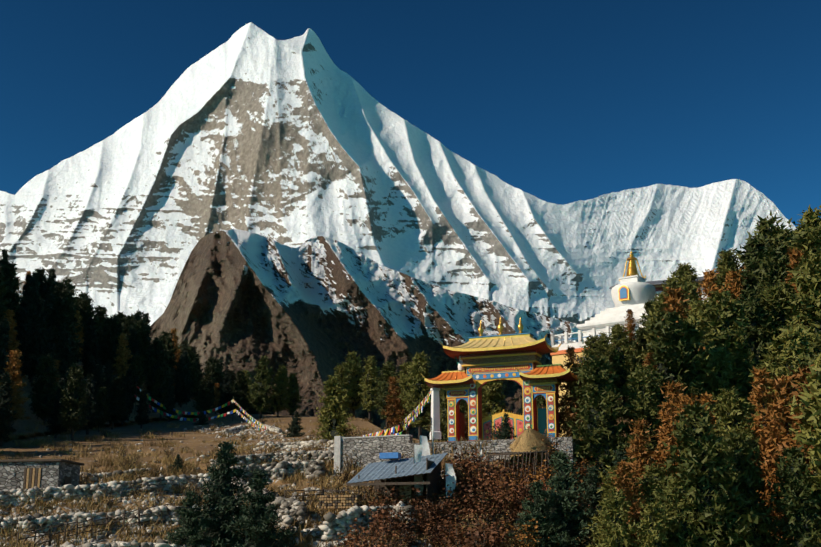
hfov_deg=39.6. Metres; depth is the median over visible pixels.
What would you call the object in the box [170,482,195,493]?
shrub
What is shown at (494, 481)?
shrub
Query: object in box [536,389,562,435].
pine tree
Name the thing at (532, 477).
shrub
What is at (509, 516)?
shrub
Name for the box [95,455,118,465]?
shrub
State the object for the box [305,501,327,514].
shrub
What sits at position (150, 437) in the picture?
shrub
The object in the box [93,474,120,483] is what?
shrub
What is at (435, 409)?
concrete flag post
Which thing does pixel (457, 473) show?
shrub
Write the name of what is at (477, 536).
shrub
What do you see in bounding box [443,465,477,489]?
shrub
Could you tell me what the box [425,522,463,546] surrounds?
shrub
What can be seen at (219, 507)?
young tree
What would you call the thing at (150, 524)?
shrub
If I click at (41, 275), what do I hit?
pine tree
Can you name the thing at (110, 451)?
shrub
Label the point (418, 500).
shrub
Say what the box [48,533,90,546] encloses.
shrub
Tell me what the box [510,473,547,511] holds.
shrub
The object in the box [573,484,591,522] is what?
shrub
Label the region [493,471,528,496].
shrub
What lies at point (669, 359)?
pine tree
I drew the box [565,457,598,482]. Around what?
shrub
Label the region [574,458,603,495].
shrub
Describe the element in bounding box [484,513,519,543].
shrub
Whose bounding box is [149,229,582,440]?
ridge
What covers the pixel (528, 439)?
hay stack
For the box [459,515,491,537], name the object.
shrub
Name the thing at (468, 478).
shrub
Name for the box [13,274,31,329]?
fir tree
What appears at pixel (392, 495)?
shrub
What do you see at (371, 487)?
shrub
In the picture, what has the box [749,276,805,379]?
pine tree
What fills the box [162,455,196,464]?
shrub
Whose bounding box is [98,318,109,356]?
fir tree
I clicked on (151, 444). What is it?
shrub
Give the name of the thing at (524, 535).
shrub
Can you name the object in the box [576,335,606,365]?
pine tree
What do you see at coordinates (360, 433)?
shrub
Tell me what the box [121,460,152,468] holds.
shrub
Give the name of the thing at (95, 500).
shrub
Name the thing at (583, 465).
shrub
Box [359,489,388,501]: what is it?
shrub
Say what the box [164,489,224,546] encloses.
young tree
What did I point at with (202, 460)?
shrub
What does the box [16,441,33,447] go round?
shrub
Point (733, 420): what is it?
pine tree
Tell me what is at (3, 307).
pine tree
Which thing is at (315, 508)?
shrub
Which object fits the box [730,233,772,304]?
pine tree
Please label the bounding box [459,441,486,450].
shrub
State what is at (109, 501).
shrub
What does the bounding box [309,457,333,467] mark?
shrub
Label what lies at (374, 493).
shrub
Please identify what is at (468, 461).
shrub
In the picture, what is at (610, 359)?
larch tree
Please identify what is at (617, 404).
pine tree
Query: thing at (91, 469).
shrub
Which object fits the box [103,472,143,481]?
shrub
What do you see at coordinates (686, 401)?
larch tree
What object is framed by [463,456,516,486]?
shrub
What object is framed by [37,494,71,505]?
shrub
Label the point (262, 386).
pine tree
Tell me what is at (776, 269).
pine tree
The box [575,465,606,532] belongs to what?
young tree
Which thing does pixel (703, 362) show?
pine tree
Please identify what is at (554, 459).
shrub
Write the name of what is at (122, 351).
larch tree
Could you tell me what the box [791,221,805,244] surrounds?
pine tree
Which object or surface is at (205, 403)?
pine tree
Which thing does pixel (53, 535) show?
shrub
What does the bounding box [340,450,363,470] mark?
shrub
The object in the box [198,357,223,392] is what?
pine tree
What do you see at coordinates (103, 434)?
shrub
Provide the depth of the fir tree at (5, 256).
223.58 m
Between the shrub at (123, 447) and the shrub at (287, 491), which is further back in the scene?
the shrub at (123, 447)
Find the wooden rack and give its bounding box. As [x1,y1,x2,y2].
[487,450,551,485]
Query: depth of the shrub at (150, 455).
96.88 m
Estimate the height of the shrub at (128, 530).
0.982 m
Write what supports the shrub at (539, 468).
on the ground
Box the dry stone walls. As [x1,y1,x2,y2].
[0,421,530,546]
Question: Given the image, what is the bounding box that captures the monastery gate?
[421,316,579,441]
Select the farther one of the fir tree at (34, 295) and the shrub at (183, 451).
the fir tree at (34, 295)
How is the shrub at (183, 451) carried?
on the ground
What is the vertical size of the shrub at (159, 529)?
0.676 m
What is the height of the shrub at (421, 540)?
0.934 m
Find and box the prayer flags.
[134,347,587,435]
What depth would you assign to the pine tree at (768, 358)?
75.33 m
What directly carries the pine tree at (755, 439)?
on the ground
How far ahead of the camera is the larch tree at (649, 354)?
81.89 m
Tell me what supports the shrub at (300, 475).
on the ground
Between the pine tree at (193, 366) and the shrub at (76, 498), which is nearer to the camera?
the shrub at (76, 498)
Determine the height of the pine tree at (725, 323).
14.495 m
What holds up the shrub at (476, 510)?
on the ground
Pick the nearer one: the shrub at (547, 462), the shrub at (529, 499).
the shrub at (529, 499)
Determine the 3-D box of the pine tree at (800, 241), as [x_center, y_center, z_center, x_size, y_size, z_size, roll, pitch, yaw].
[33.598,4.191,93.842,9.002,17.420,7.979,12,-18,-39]
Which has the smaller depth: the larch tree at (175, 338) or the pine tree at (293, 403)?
the pine tree at (293, 403)
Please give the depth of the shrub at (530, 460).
72.13 m
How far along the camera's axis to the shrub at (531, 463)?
70.89 m
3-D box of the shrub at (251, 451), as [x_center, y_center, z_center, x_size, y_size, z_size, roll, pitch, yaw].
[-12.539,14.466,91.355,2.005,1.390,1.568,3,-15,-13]
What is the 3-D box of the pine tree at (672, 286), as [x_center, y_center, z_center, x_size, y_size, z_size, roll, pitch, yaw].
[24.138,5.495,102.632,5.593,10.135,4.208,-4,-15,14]
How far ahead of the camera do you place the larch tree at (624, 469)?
53.02 m
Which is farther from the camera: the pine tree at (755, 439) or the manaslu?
the manaslu
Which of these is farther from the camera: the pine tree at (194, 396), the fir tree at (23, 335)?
the pine tree at (194, 396)
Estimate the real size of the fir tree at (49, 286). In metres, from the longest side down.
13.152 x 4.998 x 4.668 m
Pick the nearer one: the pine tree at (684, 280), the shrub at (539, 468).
the shrub at (539, 468)
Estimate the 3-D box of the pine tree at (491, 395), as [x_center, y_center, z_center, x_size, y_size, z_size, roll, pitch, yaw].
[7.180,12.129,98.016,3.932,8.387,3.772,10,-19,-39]
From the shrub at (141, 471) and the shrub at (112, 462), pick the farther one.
the shrub at (112, 462)
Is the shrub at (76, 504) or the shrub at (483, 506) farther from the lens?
the shrub at (76, 504)
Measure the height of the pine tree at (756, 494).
7.823 m
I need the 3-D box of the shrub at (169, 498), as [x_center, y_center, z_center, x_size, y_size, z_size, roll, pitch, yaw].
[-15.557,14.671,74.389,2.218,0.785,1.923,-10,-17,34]
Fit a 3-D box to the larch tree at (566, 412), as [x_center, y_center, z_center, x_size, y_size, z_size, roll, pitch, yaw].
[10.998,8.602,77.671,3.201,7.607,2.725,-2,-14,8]
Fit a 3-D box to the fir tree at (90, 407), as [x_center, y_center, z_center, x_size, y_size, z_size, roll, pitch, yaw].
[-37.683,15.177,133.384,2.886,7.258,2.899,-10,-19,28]
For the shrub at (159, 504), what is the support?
on the ground
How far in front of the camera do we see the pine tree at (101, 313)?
245.12 m
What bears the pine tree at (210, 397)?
on the ground
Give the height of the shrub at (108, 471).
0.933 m
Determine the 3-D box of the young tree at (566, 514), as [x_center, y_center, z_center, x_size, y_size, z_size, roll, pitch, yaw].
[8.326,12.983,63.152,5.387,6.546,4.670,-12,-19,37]
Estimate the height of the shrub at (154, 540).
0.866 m
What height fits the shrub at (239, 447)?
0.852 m
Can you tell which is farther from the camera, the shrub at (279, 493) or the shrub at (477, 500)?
the shrub at (279, 493)
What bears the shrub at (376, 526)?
on the ground
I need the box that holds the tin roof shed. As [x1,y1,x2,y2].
[319,452,447,509]
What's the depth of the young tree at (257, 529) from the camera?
59.49 m
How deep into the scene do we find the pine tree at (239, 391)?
195.89 m
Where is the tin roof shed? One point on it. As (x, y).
(386, 474)
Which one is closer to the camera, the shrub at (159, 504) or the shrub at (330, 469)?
the shrub at (159, 504)
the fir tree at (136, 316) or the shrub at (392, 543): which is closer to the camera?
the shrub at (392, 543)
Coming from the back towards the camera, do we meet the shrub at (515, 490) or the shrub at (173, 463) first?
the shrub at (173, 463)
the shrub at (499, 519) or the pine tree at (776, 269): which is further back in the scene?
the pine tree at (776, 269)
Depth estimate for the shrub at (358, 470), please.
78.02 m
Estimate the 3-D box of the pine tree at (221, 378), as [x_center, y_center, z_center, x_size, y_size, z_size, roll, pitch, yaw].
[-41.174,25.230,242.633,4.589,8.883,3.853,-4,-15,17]
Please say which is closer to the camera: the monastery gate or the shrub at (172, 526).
the shrub at (172, 526)
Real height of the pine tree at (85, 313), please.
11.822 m
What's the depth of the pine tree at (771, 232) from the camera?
99.54 m
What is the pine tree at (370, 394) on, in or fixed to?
on the ground
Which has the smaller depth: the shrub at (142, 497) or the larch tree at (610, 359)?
the shrub at (142, 497)
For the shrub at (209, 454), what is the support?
on the ground
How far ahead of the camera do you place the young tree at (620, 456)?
71.60 m
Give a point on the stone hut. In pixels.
(18, 474)
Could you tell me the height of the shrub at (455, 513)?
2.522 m
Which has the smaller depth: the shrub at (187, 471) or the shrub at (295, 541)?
the shrub at (295, 541)
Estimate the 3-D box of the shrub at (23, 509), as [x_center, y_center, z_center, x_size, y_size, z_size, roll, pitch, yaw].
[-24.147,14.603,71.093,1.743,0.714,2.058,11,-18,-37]
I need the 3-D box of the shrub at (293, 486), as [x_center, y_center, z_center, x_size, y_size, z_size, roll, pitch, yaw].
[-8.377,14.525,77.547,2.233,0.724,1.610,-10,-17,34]
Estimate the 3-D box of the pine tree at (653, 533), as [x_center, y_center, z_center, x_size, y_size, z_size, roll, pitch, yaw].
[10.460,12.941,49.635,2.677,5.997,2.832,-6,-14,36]
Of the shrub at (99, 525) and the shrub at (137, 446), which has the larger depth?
the shrub at (137, 446)
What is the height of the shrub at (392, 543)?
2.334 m
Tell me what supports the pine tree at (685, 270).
on the ground
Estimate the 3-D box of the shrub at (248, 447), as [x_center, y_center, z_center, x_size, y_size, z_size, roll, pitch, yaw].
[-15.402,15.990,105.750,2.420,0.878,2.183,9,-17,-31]
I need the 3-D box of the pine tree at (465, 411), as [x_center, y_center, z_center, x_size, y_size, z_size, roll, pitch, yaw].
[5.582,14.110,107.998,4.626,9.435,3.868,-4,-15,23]
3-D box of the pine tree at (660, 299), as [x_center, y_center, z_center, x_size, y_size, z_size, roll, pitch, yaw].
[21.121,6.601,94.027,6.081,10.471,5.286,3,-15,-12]
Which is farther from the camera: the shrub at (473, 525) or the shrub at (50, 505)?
the shrub at (50, 505)
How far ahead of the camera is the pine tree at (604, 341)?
99.89 m
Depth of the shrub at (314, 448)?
91.63 m
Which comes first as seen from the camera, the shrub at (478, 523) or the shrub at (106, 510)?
the shrub at (478, 523)
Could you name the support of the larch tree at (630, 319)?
on the ground
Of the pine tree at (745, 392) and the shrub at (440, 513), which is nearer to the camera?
the shrub at (440, 513)
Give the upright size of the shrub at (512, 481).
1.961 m
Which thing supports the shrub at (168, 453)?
on the ground
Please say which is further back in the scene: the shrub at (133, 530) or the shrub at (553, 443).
the shrub at (553, 443)
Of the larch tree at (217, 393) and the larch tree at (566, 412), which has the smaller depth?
the larch tree at (566, 412)
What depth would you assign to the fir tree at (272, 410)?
229.59 m
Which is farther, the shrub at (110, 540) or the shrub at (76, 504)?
the shrub at (76, 504)
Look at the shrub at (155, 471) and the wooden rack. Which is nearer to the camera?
the wooden rack
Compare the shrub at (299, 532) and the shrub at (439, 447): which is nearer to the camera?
the shrub at (299, 532)
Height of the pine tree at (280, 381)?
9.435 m
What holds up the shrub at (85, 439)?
on the ground
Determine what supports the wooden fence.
on the ground
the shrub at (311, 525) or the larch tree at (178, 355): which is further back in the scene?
the larch tree at (178, 355)
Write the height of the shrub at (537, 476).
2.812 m
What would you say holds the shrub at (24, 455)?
on the ground
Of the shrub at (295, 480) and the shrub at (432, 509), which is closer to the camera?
the shrub at (432, 509)
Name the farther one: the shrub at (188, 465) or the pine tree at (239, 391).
the pine tree at (239, 391)
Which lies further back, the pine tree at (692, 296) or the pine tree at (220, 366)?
the pine tree at (220, 366)
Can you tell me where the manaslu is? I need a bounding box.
[0,22,795,325]
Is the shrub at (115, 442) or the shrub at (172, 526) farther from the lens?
the shrub at (115, 442)
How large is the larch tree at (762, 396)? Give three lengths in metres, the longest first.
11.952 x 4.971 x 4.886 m
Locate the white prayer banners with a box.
[413,415,481,498]
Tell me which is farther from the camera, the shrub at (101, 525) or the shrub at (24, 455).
the shrub at (24, 455)
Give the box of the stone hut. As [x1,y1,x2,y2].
[0,459,83,493]
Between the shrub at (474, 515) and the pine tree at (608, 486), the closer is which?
the pine tree at (608, 486)
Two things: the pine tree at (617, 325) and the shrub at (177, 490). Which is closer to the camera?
the shrub at (177, 490)
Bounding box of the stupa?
[550,251,655,436]
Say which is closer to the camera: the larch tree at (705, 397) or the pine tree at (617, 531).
the pine tree at (617, 531)
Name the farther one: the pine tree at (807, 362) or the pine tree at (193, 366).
the pine tree at (193, 366)
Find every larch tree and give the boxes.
[0,350,30,426]
[3,309,22,371]
[49,360,59,418]
[71,310,84,361]
[111,332,133,378]
[169,328,180,369]
[172,349,180,395]
[212,383,220,413]
[380,376,410,434]
[558,347,589,439]
[608,460,646,544]
[609,357,619,398]
[624,309,635,359]
[624,418,657,519]
[629,351,657,437]
[645,285,704,376]
[646,381,687,474]
[666,393,709,479]
[696,268,722,305]
[699,391,718,433]
[721,269,746,316]
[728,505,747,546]
[745,366,784,473]
[752,374,809,542]
[773,363,820,546]
[781,247,809,315]
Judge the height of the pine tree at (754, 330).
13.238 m
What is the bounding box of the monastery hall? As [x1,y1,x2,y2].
[609,277,714,300]
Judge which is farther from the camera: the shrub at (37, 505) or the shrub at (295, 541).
the shrub at (37, 505)
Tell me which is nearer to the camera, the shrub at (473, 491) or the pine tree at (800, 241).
the shrub at (473, 491)
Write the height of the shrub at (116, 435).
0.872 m
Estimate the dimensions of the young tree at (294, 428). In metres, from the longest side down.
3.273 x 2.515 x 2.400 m
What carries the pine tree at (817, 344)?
on the ground
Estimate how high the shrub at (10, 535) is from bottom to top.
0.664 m
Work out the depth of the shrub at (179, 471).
84.19 m
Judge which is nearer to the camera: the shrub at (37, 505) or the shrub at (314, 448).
the shrub at (37, 505)
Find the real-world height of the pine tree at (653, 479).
7.686 m
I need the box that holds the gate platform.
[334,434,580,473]
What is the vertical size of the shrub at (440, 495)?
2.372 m
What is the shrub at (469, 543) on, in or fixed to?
on the ground
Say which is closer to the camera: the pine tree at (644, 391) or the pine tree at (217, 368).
the pine tree at (644, 391)
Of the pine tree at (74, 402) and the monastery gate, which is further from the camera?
the pine tree at (74, 402)
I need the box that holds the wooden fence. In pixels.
[16,487,364,546]
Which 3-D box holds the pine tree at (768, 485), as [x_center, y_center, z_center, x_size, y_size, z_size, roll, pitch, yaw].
[18.386,13.229,60.139,3.300,7.857,3.838,-6,-15,22]
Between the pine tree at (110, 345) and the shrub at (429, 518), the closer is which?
the shrub at (429, 518)
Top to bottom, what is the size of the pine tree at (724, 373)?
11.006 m
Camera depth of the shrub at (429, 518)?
64.90 m
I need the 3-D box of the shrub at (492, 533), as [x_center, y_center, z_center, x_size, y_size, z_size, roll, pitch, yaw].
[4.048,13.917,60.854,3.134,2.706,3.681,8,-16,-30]
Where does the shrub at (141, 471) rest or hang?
on the ground
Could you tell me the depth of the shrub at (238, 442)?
112.03 m
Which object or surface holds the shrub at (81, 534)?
on the ground
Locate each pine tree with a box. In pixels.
[0,261,27,326]
[0,268,15,329]
[27,353,60,423]
[33,267,53,305]
[43,289,85,364]
[53,280,69,319]
[54,283,73,317]
[56,364,90,439]
[61,276,79,316]
[73,291,99,332]
[74,297,101,349]
[95,305,108,359]
[98,315,127,372]
[115,312,125,330]
[119,313,134,346]
[123,318,151,373]
[141,337,174,392]
[157,330,178,383]
[175,346,201,393]
[180,343,190,351]
[191,351,204,397]
[192,378,216,414]
[193,358,204,400]
[197,356,222,398]
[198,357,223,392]
[200,382,216,416]
[214,358,226,412]
[216,372,222,404]
[218,369,235,414]
[230,370,250,416]
[232,369,253,416]
[247,355,277,417]
[268,365,290,416]
[284,373,302,415]
[312,374,357,440]
[333,363,355,412]
[343,350,364,416]
[357,356,381,418]
[372,360,398,427]
[390,361,413,434]
[399,350,430,437]
[423,369,467,441]
[461,391,485,440]
[482,380,509,417]
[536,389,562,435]
[562,363,585,420]
[564,353,634,486]
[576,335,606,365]
[582,465,639,546]
[591,488,636,546]
[597,331,610,360]
[604,325,639,403]
[608,359,628,419]
[609,324,629,359]
[617,364,663,439]
[617,367,671,466]
[625,435,651,463]
[628,461,676,544]
[630,326,649,365]
[631,501,669,546]
[633,292,685,371]
[634,299,654,341]
[637,303,667,366]
[640,310,704,451]
[653,477,706,546]
[654,400,760,546]
[657,314,723,427]
[659,276,678,296]
[660,281,681,308]
[670,263,707,301]
[677,275,700,298]
[678,282,701,315]
[685,296,747,400]
[696,286,759,426]
[704,344,738,426]
[707,386,764,462]
[714,248,743,293]
[721,429,787,546]
[723,472,770,537]
[729,377,753,427]
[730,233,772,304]
[732,287,780,392]
[736,210,794,270]
[745,351,785,437]
[748,360,762,413]
[748,430,760,446]
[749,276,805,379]
[753,245,797,320]
[753,451,782,540]
[755,324,815,448]
[765,445,820,546]
[780,244,820,352]
[780,353,820,546]
[782,228,795,248]
[786,205,820,249]
[787,222,820,275]
[789,350,820,434]
[790,226,820,268]
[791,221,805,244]
[801,331,820,434]
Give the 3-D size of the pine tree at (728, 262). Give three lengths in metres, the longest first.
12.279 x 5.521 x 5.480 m
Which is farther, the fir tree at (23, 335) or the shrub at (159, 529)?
the fir tree at (23, 335)
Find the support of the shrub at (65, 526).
on the ground
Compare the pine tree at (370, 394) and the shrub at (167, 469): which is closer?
the shrub at (167, 469)
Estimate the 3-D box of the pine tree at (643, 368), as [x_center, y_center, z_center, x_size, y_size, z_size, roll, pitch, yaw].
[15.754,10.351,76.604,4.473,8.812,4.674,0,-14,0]
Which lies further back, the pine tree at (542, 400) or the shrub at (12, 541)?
the pine tree at (542, 400)
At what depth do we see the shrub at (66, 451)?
101.03 m
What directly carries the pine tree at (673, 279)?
on the ground
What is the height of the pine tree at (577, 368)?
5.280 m
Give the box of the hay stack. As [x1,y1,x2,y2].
[506,412,555,465]
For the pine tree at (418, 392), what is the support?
on the ground
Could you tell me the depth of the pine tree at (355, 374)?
189.63 m
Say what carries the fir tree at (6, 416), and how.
on the ground
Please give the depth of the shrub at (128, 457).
86.23 m
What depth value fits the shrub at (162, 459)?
88.72 m
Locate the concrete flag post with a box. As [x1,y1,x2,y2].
[430,387,440,439]
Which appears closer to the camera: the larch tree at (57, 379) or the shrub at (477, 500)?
the shrub at (477, 500)
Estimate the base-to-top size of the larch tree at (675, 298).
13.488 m
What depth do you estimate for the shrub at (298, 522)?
65.79 m
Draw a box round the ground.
[0,327,631,546]
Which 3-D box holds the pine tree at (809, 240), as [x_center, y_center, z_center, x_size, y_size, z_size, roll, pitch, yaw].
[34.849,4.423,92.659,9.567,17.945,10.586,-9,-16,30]
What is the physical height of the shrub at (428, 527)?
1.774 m
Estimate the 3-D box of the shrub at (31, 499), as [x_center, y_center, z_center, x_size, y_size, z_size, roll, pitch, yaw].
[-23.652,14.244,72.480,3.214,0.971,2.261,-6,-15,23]
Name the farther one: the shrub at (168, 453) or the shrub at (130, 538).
the shrub at (168, 453)
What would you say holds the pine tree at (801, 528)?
on the ground
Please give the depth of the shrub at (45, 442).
112.94 m
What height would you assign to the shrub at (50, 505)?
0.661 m
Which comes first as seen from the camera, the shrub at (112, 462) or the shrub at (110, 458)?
the shrub at (112, 462)
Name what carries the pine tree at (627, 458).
on the ground
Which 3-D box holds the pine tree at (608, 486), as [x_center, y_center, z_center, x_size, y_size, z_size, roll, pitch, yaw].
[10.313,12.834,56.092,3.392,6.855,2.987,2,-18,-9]
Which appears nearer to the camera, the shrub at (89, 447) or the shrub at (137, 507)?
the shrub at (137, 507)
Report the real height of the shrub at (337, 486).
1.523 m
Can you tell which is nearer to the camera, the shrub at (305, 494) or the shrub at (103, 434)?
the shrub at (305, 494)
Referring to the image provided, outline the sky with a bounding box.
[0,0,820,226]
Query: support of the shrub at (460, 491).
on the ground
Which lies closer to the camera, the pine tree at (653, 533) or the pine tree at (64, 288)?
the pine tree at (653, 533)
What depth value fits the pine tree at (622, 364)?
93.99 m
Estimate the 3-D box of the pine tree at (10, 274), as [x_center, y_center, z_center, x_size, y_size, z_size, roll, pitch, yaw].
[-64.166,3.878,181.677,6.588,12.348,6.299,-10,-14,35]
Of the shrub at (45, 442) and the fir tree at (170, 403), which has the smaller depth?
the shrub at (45, 442)
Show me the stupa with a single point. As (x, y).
(633, 291)
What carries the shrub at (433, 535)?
on the ground
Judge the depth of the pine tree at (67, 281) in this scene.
229.35 m
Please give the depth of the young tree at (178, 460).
85.08 m
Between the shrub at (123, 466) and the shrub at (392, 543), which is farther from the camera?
the shrub at (123, 466)
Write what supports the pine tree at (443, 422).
on the ground
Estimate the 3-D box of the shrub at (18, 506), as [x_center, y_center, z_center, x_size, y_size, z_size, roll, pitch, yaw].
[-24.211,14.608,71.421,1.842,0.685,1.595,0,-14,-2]
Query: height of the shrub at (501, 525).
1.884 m
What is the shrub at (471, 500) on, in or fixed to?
on the ground
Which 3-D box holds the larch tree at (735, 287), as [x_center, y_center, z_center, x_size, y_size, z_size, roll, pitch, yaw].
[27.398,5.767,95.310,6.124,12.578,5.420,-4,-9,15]
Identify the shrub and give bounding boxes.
[0,524,49,537]
[0,526,19,536]
[0,532,20,541]
[0,536,35,546]
[0,537,31,546]
[1,523,28,535]
[7,454,31,459]
[9,503,36,511]
[9,505,37,512]
[12,490,55,504]
[15,439,34,445]
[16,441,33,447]
[17,507,61,516]
[18,451,34,456]
[22,496,48,509]
[25,437,49,445]
[25,510,59,515]
[31,530,73,541]
[33,499,60,508]
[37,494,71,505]
[38,529,69,539]
[39,444,57,449]
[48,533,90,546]
[52,537,84,546]
[54,522,75,533]
[57,449,75,454]
[61,493,87,500]
[63,521,110,535]
[65,456,81,460]
[67,526,100,539]
[68,500,106,512]
[69,449,101,457]
[69,495,103,506]
[75,444,94,450]
[78,434,99,441]
[78,519,117,530]
[79,466,94,484]
[81,463,97,472]
[88,458,102,467]
[88,518,112,530]
[89,497,115,506]
[92,465,113,474]
[92,506,123,512]
[93,449,122,460]
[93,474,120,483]
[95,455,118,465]
[96,491,125,504]
[99,428,110,436]
[100,446,120,453]
[101,457,127,466]
[101,490,117,507]
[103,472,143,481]
[104,436,124,440]
[104,440,124,445]
[106,432,121,437]
[107,440,130,454]
[108,534,137,541]
[109,517,126,526]
[110,521,150,538]
[114,462,150,470]
[114,471,150,480]
[115,458,133,470]
[116,526,154,537]
[118,448,143,466]
[118,534,160,542]
[120,536,144,541]
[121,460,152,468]
[123,501,151,510]
[124,492,161,501]
[127,451,147,456]
[127,475,152,500]
[129,443,148,448]
[134,496,173,506]
[135,518,162,526]
[136,461,152,476]
[137,466,165,477]
[139,431,159,438]
[139,525,162,534]
[143,440,164,445]
[145,452,163,456]
[145,465,162,476]
[145,523,172,532]
[149,452,175,463]
[151,462,177,473]
[155,488,167,497]
[156,459,189,468]
[162,441,181,446]
[162,444,179,457]
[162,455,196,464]
[162,495,181,503]
[164,521,180,531]
[166,467,189,474]
[169,483,187,492]
[170,432,187,436]
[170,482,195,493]
[171,466,191,475]
[174,447,196,452]
[180,459,200,468]
[188,464,204,472]
[188,477,206,499]
[195,458,210,463]
[198,448,217,458]
[213,431,229,436]
[223,437,245,445]
[235,428,249,440]
[235,442,255,449]
[237,445,248,451]
[241,433,259,438]
[241,445,259,453]
[257,445,283,453]
[267,486,291,495]
[268,485,301,495]
[276,483,303,489]
[276,485,291,497]
[277,516,310,527]
[277,525,315,540]
[277,532,319,544]
[280,476,307,482]
[282,470,306,480]
[288,488,324,498]
[289,490,319,500]
[293,516,324,529]
[295,468,308,478]
[297,473,331,486]
[305,438,322,450]
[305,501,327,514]
[306,501,329,513]
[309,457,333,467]
[310,482,333,489]
[316,474,350,487]
[317,509,338,517]
[319,518,409,546]
[320,476,346,494]
[325,465,336,474]
[329,461,355,482]
[329,485,362,500]
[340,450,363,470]
[343,463,364,473]
[347,426,364,436]
[355,481,373,496]
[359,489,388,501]
[360,486,404,519]
[360,518,404,544]
[361,485,386,504]
[361,496,407,531]
[361,514,388,538]
[370,509,413,544]
[374,477,426,513]
[374,521,407,546]
[380,500,430,533]
[392,525,420,546]
[396,492,446,509]
[403,493,453,538]
[405,490,461,532]
[408,530,427,546]
[411,504,443,533]
[412,497,430,521]
[412,503,470,529]
[415,514,445,536]
[419,513,468,540]
[420,461,472,499]
[420,520,461,546]
[421,474,480,513]
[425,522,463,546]
[427,517,519,546]
[428,503,461,526]
[429,487,471,511]
[430,444,452,452]
[433,491,508,517]
[435,482,479,520]
[437,473,473,499]
[437,536,465,546]
[438,494,471,527]
[439,466,481,490]
[439,500,503,525]
[440,515,467,539]
[441,452,474,472]
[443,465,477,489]
[444,509,513,546]
[445,478,509,512]
[447,438,494,479]
[450,492,500,521]
[453,511,484,539]
[455,524,498,546]
[456,480,509,516]
[456,490,503,524]
[457,491,491,512]
[458,472,492,496]
[458,513,492,537]
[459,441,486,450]
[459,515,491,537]
[461,458,512,491]
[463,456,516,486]
[465,417,467,439]
[466,491,508,512]
[466,509,490,530]
[468,465,517,504]
[472,473,515,496]
[475,458,529,486]
[475,509,523,538]
[484,421,511,439]
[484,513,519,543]
[485,469,530,515]
[488,509,510,536]
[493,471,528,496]
[493,503,520,526]
[493,506,520,528]
[496,472,535,494]
[498,514,553,546]
[501,475,556,510]
[502,457,547,482]
[503,493,523,512]
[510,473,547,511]
[513,464,549,487]
[516,450,540,472]
[516,489,533,513]
[520,460,557,489]
[525,443,585,477]
[529,458,582,488]
[536,447,570,477]
[538,430,565,452]
[563,533,590,546]
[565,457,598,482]
[567,454,601,483]
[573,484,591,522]
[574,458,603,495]
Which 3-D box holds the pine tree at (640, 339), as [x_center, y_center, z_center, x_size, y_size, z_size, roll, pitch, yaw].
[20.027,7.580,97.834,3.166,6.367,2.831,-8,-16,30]
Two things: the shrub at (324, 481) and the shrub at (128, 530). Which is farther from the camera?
the shrub at (324, 481)
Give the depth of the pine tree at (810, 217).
103.35 m
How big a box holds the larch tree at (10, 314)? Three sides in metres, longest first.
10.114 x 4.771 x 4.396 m
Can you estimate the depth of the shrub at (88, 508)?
70.12 m
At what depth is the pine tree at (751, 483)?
53.08 m
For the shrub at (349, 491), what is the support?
on the ground
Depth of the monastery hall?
151.95 m
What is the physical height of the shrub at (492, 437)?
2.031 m
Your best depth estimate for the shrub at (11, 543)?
60.84 m
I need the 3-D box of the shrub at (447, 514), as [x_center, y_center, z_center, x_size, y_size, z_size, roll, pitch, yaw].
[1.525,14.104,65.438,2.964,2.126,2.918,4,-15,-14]
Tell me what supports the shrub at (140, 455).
on the ground
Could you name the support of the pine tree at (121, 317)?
on the ground
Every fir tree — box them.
[0,248,9,294]
[0,318,12,393]
[0,373,16,446]
[9,308,32,376]
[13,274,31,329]
[19,274,42,347]
[41,268,58,325]
[46,377,68,437]
[81,373,100,434]
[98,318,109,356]
[121,312,146,370]
[134,381,150,428]
[142,313,152,373]
[163,378,176,421]
[215,375,232,414]
[246,379,258,413]
[268,399,275,414]
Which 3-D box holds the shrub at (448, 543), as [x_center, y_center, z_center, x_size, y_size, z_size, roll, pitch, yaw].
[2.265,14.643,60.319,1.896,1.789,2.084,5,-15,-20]
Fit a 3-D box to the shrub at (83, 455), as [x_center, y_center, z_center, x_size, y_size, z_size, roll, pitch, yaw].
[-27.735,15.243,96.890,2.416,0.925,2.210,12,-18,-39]
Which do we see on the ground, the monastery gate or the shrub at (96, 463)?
the shrub at (96, 463)
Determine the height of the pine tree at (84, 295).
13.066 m
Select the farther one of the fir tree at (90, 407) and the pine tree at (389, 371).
the pine tree at (389, 371)
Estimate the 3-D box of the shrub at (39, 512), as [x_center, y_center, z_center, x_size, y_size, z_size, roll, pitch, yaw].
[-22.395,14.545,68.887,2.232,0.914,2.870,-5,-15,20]
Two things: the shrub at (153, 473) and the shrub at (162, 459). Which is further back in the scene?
the shrub at (162, 459)
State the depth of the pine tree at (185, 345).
274.87 m
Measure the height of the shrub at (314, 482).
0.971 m
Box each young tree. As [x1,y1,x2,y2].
[163,438,249,546]
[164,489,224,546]
[167,454,185,472]
[194,408,209,424]
[214,468,307,546]
[281,412,303,437]
[490,412,515,439]
[499,480,569,546]
[518,449,599,546]
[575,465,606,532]
[605,449,626,478]
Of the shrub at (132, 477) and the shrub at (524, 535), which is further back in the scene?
the shrub at (132, 477)
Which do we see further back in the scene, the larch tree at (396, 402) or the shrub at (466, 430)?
the larch tree at (396, 402)
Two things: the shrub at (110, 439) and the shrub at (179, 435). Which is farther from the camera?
the shrub at (179, 435)
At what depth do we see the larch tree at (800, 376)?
56.50 m
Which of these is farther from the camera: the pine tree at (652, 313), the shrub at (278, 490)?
the pine tree at (652, 313)
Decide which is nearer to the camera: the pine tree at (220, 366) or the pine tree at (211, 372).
the pine tree at (211, 372)
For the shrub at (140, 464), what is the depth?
84.52 m

